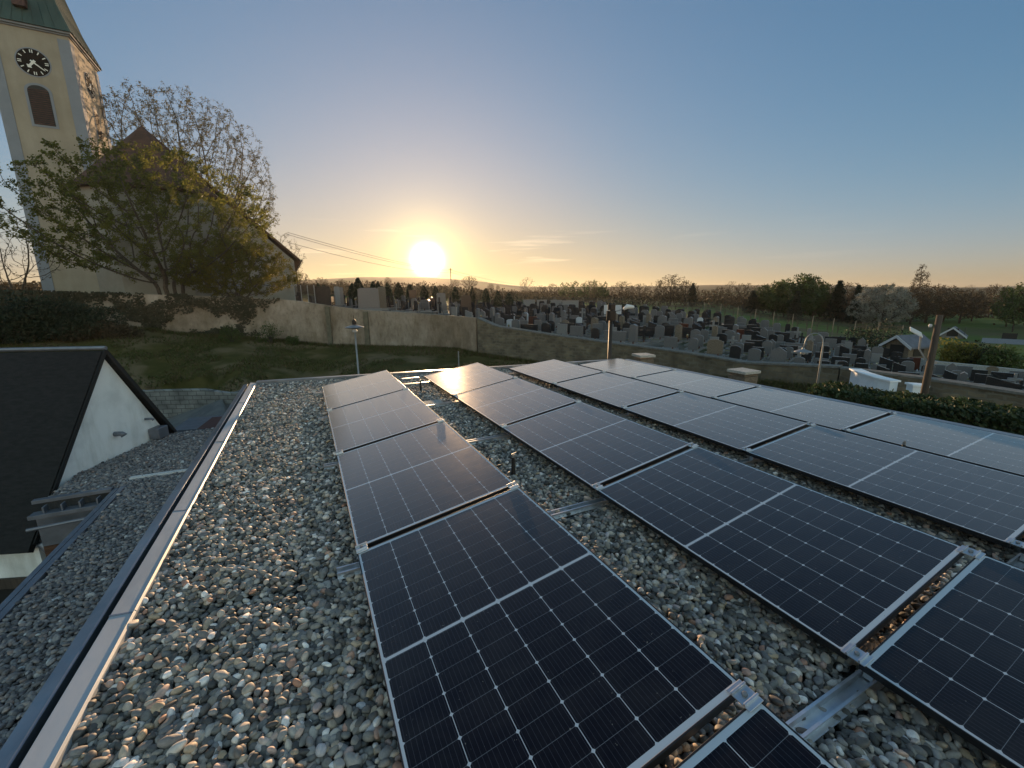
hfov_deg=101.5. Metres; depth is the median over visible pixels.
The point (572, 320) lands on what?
gravestone
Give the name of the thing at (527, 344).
stone wall
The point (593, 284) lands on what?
young tree
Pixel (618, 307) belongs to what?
marble stele
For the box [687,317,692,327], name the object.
gravestone
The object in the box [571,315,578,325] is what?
gravestone
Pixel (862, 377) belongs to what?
gateway wall
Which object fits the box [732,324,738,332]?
gravestone
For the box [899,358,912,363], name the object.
gravestone
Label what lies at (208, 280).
leafy tree
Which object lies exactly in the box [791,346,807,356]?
gravestone
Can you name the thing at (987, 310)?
bare tree
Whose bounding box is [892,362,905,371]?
gravestone
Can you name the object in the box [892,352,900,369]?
gravestone
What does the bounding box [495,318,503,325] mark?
gravestone
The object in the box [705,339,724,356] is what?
gravestone
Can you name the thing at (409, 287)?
thuja
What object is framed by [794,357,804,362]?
gravestone
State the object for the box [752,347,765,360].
gravestone
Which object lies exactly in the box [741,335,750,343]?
gravestone
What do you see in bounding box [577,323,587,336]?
gravestone
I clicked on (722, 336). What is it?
gravestone
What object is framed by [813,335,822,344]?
gravestone
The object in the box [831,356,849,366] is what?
gravestone
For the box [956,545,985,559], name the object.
panel clamp
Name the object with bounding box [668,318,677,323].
gravestone
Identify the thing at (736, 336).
gravestone
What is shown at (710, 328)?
gravestone
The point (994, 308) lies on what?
young tree
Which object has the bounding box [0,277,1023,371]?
terrain
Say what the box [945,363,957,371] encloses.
gravestone
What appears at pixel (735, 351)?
gravestone
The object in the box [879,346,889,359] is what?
gravestone
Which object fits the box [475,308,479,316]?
gravestone
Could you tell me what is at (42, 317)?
shrub
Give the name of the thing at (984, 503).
solar panel
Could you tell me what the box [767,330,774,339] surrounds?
gravestone
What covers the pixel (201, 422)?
porch roof
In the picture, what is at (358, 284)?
thuja
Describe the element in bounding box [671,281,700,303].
bare tree
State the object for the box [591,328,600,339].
gravestone
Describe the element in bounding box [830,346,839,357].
gravestone
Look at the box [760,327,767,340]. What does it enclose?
gravestone
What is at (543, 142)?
sky
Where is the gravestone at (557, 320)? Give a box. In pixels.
[555,318,561,328]
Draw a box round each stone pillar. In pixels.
[632,353,655,363]
[727,367,760,383]
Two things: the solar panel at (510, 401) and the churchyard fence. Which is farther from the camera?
the churchyard fence
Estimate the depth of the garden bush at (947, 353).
26.91 m
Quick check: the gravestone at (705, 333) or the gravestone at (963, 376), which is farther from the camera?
the gravestone at (705, 333)
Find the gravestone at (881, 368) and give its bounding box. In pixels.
[876,365,889,370]
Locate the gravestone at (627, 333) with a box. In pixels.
[623,328,629,340]
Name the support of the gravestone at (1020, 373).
on the terrain at (979, 329)
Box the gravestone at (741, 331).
[736,329,743,342]
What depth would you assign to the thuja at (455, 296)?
48.20 m
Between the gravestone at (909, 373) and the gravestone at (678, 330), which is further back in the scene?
the gravestone at (678, 330)
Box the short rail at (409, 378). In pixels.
[401,377,418,379]
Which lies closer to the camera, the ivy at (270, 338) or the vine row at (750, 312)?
the ivy at (270, 338)
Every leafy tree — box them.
[0,135,273,294]
[165,235,302,297]
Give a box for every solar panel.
[322,370,404,408]
[327,389,440,452]
[336,421,512,547]
[357,487,736,767]
[424,362,513,396]
[454,378,575,428]
[502,402,690,489]
[509,359,601,384]
[553,372,679,409]
[579,358,671,378]
[596,446,964,659]
[623,392,809,452]
[633,370,755,398]
[675,702,835,767]
[714,387,890,431]
[746,425,1023,547]
[846,413,1023,476]
[859,555,1023,767]
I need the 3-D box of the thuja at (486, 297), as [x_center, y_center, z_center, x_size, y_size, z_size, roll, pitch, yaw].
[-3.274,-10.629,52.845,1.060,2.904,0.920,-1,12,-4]
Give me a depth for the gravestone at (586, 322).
33.06 m
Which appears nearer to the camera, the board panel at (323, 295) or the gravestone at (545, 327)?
the gravestone at (545, 327)
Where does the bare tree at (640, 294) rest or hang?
on the terrain at (979, 329)
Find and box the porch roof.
[175,415,222,429]
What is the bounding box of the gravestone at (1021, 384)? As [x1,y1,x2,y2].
[1019,380,1023,389]
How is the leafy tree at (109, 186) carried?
on the terrain at (979, 329)
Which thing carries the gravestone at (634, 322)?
on the terrain at (979, 329)
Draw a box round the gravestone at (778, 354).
[769,347,786,361]
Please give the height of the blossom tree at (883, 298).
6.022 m
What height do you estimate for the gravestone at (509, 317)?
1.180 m
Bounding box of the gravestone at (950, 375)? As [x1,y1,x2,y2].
[943,370,957,379]
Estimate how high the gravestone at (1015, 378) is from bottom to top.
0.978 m
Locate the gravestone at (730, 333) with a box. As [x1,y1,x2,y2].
[725,330,734,344]
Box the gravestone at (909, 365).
[901,361,914,371]
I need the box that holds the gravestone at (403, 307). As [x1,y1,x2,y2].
[391,300,407,311]
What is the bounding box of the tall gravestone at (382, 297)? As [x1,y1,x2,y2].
[377,287,388,309]
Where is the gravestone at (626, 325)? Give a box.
[622,322,631,330]
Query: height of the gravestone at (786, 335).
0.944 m
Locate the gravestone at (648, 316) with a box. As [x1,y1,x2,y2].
[645,313,651,325]
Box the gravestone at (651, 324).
[648,321,656,334]
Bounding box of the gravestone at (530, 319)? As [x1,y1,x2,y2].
[528,316,536,323]
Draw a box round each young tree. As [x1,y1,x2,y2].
[557,283,569,298]
[565,280,581,299]
[578,283,589,297]
[590,281,599,298]
[598,283,609,298]
[754,284,769,313]
[987,287,1022,326]
[994,282,1023,331]
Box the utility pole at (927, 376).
[910,315,943,395]
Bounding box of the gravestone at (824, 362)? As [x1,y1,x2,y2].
[817,360,829,363]
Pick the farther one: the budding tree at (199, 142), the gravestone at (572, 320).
the budding tree at (199, 142)
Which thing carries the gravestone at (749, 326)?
on the terrain at (979, 329)
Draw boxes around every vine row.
[541,297,904,333]
[543,297,903,333]
[549,297,903,332]
[571,298,900,338]
[581,298,901,338]
[585,298,902,335]
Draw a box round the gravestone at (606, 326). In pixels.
[602,323,613,334]
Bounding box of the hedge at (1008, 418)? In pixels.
[806,380,1023,435]
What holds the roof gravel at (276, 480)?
on the flat roof building
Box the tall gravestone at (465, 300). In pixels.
[459,295,471,315]
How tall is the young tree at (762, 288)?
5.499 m
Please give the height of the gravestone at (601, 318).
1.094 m
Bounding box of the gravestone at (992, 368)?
[986,366,998,374]
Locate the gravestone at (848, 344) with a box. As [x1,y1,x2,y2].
[845,342,852,353]
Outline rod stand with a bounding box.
[511,452,516,474]
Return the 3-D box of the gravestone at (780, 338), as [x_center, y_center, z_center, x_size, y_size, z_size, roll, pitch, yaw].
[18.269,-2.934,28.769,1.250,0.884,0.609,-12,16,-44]
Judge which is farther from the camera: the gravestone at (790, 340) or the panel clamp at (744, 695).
the gravestone at (790, 340)
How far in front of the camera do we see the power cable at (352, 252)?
83.73 m
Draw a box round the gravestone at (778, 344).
[775,342,784,348]
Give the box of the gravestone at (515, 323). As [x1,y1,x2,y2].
[512,319,519,327]
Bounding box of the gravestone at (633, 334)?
[628,324,639,343]
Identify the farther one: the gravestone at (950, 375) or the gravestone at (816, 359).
the gravestone at (816, 359)
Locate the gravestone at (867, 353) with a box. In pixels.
[863,349,870,368]
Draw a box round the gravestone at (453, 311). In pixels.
[451,307,456,315]
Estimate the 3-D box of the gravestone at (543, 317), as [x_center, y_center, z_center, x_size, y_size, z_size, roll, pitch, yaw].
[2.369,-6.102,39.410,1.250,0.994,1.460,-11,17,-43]
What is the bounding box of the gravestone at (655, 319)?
[653,315,658,323]
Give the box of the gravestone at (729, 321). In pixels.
[726,319,732,324]
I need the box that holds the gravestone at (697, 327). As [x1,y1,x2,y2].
[694,324,701,330]
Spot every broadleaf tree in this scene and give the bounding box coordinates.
[592,286,608,299]
[758,280,791,315]
[767,272,831,315]
[767,277,801,314]
[801,281,835,318]
[1015,291,1023,322]
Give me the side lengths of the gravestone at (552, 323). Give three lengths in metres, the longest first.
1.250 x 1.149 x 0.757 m
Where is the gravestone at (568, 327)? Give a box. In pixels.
[554,322,573,334]
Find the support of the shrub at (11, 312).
on the lawn at (230, 352)
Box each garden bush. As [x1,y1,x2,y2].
[599,299,632,311]
[840,318,912,349]
[936,337,981,363]
[950,340,1000,364]
[976,343,1023,368]
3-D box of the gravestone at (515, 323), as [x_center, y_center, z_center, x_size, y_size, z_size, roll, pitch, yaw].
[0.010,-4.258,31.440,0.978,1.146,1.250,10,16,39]
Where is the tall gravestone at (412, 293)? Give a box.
[409,290,416,308]
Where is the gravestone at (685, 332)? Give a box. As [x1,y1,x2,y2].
[682,327,692,342]
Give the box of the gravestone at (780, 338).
[777,334,783,341]
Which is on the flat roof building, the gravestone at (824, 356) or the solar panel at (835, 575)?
the solar panel at (835, 575)
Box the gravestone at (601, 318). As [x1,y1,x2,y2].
[590,316,606,326]
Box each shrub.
[0,289,77,343]
[0,295,94,343]
[0,305,127,340]
[44,321,145,341]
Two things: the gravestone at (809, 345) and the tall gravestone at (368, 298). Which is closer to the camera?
the gravestone at (809, 345)
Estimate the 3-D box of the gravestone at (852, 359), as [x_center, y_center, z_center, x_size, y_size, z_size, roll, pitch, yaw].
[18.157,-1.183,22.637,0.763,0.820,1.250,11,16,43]
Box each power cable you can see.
[288,242,448,272]
[290,235,442,270]
[291,233,442,269]
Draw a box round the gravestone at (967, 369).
[957,365,972,379]
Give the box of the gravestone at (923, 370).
[922,365,934,373]
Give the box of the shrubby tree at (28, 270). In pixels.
[0,211,60,289]
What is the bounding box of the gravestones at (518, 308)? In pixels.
[296,292,790,333]
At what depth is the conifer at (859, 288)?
62.52 m
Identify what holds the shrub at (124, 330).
on the lawn at (230, 352)
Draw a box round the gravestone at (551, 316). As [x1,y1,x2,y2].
[549,312,555,330]
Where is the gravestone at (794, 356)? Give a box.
[780,345,797,358]
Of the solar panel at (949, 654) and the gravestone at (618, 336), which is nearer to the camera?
the solar panel at (949, 654)
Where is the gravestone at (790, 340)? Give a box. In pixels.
[786,339,794,342]
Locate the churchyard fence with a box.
[293,285,315,302]
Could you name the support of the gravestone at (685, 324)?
on the terrain at (979, 329)
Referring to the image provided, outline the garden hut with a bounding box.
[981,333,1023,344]
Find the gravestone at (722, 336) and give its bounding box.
[717,333,728,346]
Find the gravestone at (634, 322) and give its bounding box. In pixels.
[630,319,639,325]
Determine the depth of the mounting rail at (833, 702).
1.72 m
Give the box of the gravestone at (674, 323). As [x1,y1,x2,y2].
[671,322,681,331]
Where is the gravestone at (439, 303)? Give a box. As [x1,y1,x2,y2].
[436,297,443,314]
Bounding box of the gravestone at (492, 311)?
[490,307,494,321]
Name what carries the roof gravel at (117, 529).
on the flat roof annex
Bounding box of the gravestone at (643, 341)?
[636,326,650,344]
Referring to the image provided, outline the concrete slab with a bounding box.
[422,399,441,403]
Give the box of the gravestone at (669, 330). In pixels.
[664,325,673,336]
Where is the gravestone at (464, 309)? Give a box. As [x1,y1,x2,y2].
[462,307,468,315]
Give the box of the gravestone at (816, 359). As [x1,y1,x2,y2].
[814,358,827,363]
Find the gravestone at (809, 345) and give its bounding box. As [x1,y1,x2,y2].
[806,340,813,360]
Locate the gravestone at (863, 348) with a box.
[854,345,866,350]
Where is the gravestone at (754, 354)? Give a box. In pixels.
[746,348,760,360]
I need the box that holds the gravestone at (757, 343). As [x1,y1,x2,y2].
[745,340,762,346]
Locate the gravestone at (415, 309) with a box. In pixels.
[404,301,417,312]
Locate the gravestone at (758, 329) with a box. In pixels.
[751,327,760,331]
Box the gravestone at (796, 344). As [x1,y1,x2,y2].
[785,342,803,347]
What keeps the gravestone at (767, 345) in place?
on the terrain at (979, 329)
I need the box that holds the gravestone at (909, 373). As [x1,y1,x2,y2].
[898,371,919,374]
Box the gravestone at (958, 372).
[951,370,962,380]
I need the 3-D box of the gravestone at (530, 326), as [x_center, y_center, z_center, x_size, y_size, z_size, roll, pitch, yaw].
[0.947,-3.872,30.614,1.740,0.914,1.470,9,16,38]
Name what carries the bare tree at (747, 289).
on the terrain at (979, 329)
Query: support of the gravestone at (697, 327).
on the terrain at (979, 329)
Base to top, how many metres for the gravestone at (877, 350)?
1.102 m
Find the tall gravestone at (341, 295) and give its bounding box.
[339,287,345,305]
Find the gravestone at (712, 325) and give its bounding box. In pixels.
[708,321,717,337]
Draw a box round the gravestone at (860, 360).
[854,357,865,366]
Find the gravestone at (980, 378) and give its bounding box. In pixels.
[973,373,992,383]
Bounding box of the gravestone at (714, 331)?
[708,326,717,339]
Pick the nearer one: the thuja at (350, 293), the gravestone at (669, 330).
the gravestone at (669, 330)
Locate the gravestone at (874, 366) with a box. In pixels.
[872,364,885,369]
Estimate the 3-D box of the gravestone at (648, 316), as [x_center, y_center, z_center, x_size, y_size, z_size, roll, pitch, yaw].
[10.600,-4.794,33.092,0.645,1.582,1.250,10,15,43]
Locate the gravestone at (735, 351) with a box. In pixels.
[729,345,741,359]
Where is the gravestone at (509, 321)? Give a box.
[506,319,512,326]
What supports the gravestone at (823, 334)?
on the terrain at (979, 329)
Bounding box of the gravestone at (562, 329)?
[557,323,567,334]
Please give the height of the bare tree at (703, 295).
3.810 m
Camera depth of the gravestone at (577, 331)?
28.95 m
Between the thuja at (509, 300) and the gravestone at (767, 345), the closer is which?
the gravestone at (767, 345)
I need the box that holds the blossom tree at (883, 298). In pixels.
[845,283,919,326]
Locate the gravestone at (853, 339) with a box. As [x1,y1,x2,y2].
[849,337,856,348]
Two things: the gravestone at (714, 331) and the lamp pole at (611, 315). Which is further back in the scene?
the gravestone at (714, 331)
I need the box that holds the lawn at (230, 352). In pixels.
[0,329,808,427]
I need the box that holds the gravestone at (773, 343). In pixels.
[770,339,775,349]
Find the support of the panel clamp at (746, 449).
attached to the solar panel at (734, 427)
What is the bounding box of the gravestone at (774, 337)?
[768,334,777,341]
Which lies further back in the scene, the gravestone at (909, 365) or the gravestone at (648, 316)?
the gravestone at (648, 316)
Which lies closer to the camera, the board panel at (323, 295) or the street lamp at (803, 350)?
the street lamp at (803, 350)
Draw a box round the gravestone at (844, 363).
[837,361,847,366]
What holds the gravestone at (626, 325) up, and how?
on the terrain at (979, 329)
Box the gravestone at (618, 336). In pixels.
[604,330,627,342]
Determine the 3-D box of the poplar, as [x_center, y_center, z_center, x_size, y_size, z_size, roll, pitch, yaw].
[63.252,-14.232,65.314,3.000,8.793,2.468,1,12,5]
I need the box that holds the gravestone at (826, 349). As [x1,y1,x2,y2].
[820,345,829,358]
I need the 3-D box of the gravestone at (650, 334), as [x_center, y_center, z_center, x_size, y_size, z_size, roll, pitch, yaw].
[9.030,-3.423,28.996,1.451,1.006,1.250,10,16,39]
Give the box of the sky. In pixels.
[0,0,1023,286]
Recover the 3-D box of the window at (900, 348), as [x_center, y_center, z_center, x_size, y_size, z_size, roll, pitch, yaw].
[25.490,-2.150,26.850,1.752,0.900,0.648,4,13,21]
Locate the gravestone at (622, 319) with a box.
[619,316,624,330]
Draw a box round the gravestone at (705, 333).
[700,329,708,343]
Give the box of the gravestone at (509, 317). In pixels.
[504,315,512,325]
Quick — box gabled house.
[0,346,177,603]
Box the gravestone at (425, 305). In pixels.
[411,300,431,311]
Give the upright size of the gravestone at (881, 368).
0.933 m
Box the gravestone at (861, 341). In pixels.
[857,338,865,345]
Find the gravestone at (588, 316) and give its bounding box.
[584,314,592,326]
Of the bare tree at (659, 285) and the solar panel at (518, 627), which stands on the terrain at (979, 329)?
the bare tree at (659, 285)
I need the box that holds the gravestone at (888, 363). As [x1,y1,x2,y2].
[879,356,892,371]
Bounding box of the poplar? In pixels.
[910,264,931,318]
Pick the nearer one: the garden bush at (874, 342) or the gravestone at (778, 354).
the gravestone at (778, 354)
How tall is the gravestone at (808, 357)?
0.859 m
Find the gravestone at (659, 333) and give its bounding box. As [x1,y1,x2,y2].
[647,325,664,341]
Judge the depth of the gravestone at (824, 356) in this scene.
22.39 m
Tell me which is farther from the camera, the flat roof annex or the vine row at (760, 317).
the vine row at (760, 317)
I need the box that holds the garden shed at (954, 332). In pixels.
[940,326,967,338]
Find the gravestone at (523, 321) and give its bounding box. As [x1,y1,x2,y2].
[520,320,527,325]
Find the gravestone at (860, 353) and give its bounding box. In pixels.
[857,350,864,357]
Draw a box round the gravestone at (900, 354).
[890,351,902,365]
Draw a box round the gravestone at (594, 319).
[585,317,597,334]
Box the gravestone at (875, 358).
[869,353,881,365]
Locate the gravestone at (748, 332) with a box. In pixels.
[745,330,752,334]
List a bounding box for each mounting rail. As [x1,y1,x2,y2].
[315,372,519,394]
[318,387,563,420]
[324,412,635,468]
[337,456,763,579]
[785,553,1023,744]
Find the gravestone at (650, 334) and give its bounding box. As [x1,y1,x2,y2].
[638,326,653,339]
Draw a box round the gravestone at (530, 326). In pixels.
[520,324,537,330]
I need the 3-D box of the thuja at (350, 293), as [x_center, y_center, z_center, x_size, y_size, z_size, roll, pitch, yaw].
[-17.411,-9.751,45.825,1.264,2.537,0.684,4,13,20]
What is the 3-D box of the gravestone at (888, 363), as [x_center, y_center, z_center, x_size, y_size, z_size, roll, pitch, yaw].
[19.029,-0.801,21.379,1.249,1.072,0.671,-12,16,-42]
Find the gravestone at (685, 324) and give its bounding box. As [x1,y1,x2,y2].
[674,323,688,335]
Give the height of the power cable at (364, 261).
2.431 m
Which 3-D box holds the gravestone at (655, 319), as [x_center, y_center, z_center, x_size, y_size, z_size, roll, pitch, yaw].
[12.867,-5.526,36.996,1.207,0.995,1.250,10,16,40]
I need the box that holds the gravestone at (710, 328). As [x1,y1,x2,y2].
[708,321,718,332]
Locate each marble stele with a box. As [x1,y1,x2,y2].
[604,305,609,315]
[615,305,621,313]
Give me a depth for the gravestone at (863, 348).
25.98 m
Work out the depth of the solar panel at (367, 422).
5.01 m
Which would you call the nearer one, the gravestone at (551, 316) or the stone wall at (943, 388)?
the stone wall at (943, 388)
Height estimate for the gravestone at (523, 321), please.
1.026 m
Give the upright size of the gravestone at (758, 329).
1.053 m
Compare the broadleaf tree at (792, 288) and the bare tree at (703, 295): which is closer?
the broadleaf tree at (792, 288)
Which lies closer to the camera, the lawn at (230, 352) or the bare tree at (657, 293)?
the lawn at (230, 352)
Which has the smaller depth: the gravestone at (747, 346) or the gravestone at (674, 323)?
the gravestone at (747, 346)
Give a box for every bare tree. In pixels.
[297,271,311,288]
[309,277,330,286]
[460,276,477,288]
[520,278,535,291]
[542,284,559,295]
[578,281,599,299]
[610,281,633,301]
[625,283,652,302]
[645,281,666,300]
[653,274,689,305]
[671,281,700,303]
[697,289,711,302]
[707,286,726,306]
[721,283,741,308]
[724,283,759,310]
[803,284,850,313]
[826,282,878,310]
[845,285,876,306]
[887,285,942,324]
[897,284,965,322]
[915,285,990,319]
[932,288,990,323]
[957,291,991,320]
[971,284,1008,317]
[995,285,1023,321]
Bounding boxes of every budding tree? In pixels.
[99,77,280,235]
[269,231,306,270]
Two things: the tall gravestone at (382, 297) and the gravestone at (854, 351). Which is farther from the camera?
the tall gravestone at (382, 297)
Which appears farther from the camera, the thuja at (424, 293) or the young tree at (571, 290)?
the young tree at (571, 290)
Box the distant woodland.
[0,280,1023,324]
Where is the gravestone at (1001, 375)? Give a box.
[991,371,1018,382]
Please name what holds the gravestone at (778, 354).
on the terrain at (979, 329)
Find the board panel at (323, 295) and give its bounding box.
[315,286,331,305]
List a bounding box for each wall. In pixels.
[3,292,477,350]
[143,388,237,418]
[477,317,842,384]
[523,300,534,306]
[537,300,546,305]
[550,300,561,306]
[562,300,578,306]
[838,366,923,391]
[849,368,900,391]
[905,382,921,393]
[920,358,1023,372]
[928,377,1023,407]
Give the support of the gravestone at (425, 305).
on the terrain at (979, 329)
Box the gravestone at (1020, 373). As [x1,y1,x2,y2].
[1009,371,1023,383]
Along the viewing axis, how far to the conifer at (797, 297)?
63.58 m
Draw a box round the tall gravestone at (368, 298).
[357,288,381,310]
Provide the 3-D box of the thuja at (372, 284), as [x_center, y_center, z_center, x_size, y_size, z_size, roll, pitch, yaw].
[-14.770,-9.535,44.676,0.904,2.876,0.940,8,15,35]
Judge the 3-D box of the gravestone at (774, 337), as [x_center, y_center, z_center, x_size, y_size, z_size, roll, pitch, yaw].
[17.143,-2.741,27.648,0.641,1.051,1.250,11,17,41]
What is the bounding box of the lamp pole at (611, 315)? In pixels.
[606,304,633,358]
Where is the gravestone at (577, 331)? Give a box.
[570,326,585,337]
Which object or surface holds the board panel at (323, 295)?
on the terrain at (979, 329)
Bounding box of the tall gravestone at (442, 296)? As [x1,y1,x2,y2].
[437,293,447,313]
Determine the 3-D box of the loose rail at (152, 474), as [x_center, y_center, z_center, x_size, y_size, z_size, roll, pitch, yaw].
[-7.854,2.041,9.578,1.406,0.060,0.120,-6,13,-23]
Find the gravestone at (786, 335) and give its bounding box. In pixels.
[781,332,789,341]
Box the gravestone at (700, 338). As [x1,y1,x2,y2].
[684,335,704,350]
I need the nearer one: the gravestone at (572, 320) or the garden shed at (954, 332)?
the gravestone at (572, 320)
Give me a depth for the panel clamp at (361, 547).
2.60 m
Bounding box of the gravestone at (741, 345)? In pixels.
[725,343,744,357]
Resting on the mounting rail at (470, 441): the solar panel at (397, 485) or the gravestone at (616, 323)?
the solar panel at (397, 485)
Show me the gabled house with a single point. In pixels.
(67, 413)
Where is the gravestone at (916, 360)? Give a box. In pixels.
[909,357,920,372]
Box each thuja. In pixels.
[348,283,354,304]
[353,277,363,303]
[370,281,376,287]
[385,283,392,303]
[394,282,403,301]
[405,284,412,298]
[420,285,428,299]
[432,285,438,297]
[451,286,459,303]
[470,286,475,304]
[482,288,489,302]
[494,291,501,306]
[504,293,513,305]
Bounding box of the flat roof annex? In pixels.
[0,428,210,730]
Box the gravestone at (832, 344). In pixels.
[825,338,836,351]
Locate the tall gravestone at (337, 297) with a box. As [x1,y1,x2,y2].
[333,287,342,306]
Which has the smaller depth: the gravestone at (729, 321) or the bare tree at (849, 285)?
the gravestone at (729, 321)
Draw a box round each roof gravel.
[0,428,213,749]
[60,364,1023,767]
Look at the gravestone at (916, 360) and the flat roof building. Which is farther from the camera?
the gravestone at (916, 360)
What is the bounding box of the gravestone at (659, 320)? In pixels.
[657,315,662,325]
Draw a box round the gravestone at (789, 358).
[785,347,793,361]
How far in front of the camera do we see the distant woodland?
98.08 m
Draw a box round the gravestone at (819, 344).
[816,342,828,351]
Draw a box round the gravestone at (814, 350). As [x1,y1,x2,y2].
[804,344,816,357]
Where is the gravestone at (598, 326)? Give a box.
[584,323,603,337]
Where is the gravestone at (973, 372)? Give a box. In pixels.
[967,369,987,382]
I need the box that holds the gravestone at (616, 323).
[613,320,620,330]
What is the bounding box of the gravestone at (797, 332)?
[794,327,800,342]
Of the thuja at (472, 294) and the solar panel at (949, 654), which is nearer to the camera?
the solar panel at (949, 654)
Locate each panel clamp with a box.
[355,542,367,553]
[506,481,519,489]
[591,482,603,489]
[686,442,698,447]
[726,679,763,712]
[739,446,751,451]
[841,643,873,666]
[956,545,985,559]
[1005,538,1023,547]
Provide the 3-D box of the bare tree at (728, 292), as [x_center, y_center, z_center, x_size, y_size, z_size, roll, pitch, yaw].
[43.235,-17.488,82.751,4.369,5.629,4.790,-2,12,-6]
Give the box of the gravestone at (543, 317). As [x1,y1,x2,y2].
[535,314,546,321]
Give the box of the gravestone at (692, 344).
[685,338,698,351]
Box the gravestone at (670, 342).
[663,337,678,349]
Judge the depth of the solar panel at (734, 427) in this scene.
4.98 m
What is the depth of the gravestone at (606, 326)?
30.90 m
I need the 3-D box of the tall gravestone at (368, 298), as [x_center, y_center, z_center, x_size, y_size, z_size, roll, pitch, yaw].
[-13.069,-7.556,38.123,2.200,2.335,0.600,-5,13,-22]
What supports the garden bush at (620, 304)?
on the terrain at (979, 329)
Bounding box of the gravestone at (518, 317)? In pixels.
[515,316,525,319]
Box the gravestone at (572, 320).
[566,319,575,325]
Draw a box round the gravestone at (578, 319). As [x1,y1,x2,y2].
[576,317,581,322]
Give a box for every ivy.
[0,289,279,337]
[218,324,243,342]
[254,321,283,342]
[284,335,299,345]
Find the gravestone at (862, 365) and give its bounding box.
[855,363,867,368]
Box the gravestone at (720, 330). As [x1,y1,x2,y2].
[710,327,726,333]
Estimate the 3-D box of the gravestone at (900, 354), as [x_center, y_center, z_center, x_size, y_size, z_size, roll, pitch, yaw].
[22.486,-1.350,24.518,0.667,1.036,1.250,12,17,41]
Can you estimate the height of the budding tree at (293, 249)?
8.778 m
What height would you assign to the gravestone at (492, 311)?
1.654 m
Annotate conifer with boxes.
[685,283,699,306]
[740,291,761,313]
[784,291,804,320]
[819,280,848,321]
[840,285,866,323]
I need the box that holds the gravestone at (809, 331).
[803,328,810,340]
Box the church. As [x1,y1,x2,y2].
[0,0,301,299]
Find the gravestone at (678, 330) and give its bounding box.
[674,324,682,344]
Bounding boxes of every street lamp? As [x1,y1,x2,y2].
[345,315,363,373]
[794,333,823,383]
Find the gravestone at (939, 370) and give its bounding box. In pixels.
[934,364,945,376]
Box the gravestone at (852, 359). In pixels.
[842,353,856,366]
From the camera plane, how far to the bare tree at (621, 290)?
108.09 m
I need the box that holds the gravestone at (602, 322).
[589,321,605,332]
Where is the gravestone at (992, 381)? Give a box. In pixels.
[985,376,1019,388]
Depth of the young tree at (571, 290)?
96.01 m
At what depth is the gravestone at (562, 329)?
29.73 m
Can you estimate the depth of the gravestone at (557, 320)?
34.41 m
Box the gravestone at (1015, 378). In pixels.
[1007,373,1022,382]
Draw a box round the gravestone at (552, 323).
[548,321,555,332]
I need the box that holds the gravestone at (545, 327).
[541,323,550,332]
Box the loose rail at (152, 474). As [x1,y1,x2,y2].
[129,469,186,480]
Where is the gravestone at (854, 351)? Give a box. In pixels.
[851,349,861,357]
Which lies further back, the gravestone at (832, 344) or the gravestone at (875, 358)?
the gravestone at (832, 344)
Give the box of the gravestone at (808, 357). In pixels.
[793,351,812,362]
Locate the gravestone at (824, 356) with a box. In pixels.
[813,352,829,362]
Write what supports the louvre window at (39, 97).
in the church
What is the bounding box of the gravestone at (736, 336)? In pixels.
[726,333,739,348]
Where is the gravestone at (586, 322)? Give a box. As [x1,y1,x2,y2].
[584,318,589,331]
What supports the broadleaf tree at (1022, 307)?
on the terrain at (979, 329)
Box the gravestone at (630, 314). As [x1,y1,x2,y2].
[625,313,634,322]
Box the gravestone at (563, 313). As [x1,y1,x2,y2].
[561,310,565,316]
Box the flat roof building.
[0,358,1023,767]
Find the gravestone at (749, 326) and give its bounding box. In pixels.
[746,324,756,329]
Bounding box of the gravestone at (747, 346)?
[743,342,753,356]
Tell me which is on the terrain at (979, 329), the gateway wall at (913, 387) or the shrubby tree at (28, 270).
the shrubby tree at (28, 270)
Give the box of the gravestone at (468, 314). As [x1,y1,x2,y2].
[465,310,472,316]
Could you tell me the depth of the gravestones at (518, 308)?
42.37 m
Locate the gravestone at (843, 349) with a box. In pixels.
[839,345,849,356]
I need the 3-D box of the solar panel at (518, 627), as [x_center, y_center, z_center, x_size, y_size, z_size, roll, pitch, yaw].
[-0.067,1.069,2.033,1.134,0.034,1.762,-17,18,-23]
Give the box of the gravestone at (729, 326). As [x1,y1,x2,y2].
[723,324,733,329]
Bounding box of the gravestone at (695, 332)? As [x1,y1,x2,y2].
[684,329,699,346]
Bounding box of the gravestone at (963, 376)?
[959,371,967,381]
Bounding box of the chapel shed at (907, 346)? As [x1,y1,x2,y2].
[878,334,930,358]
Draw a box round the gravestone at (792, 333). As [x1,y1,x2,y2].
[786,331,800,340]
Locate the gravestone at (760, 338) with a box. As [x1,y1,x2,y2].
[756,335,765,343]
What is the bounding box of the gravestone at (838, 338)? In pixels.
[832,336,845,343]
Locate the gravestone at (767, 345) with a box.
[762,341,771,358]
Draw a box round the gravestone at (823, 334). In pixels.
[820,332,828,342]
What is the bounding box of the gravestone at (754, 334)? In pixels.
[751,331,759,339]
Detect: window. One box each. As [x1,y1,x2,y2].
[27,85,55,126]
[94,110,103,140]
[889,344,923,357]
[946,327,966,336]
[1001,333,1017,338]
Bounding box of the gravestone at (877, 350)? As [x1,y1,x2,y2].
[870,347,883,359]
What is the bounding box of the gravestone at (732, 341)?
[723,336,737,352]
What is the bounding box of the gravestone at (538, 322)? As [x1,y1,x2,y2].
[534,320,541,330]

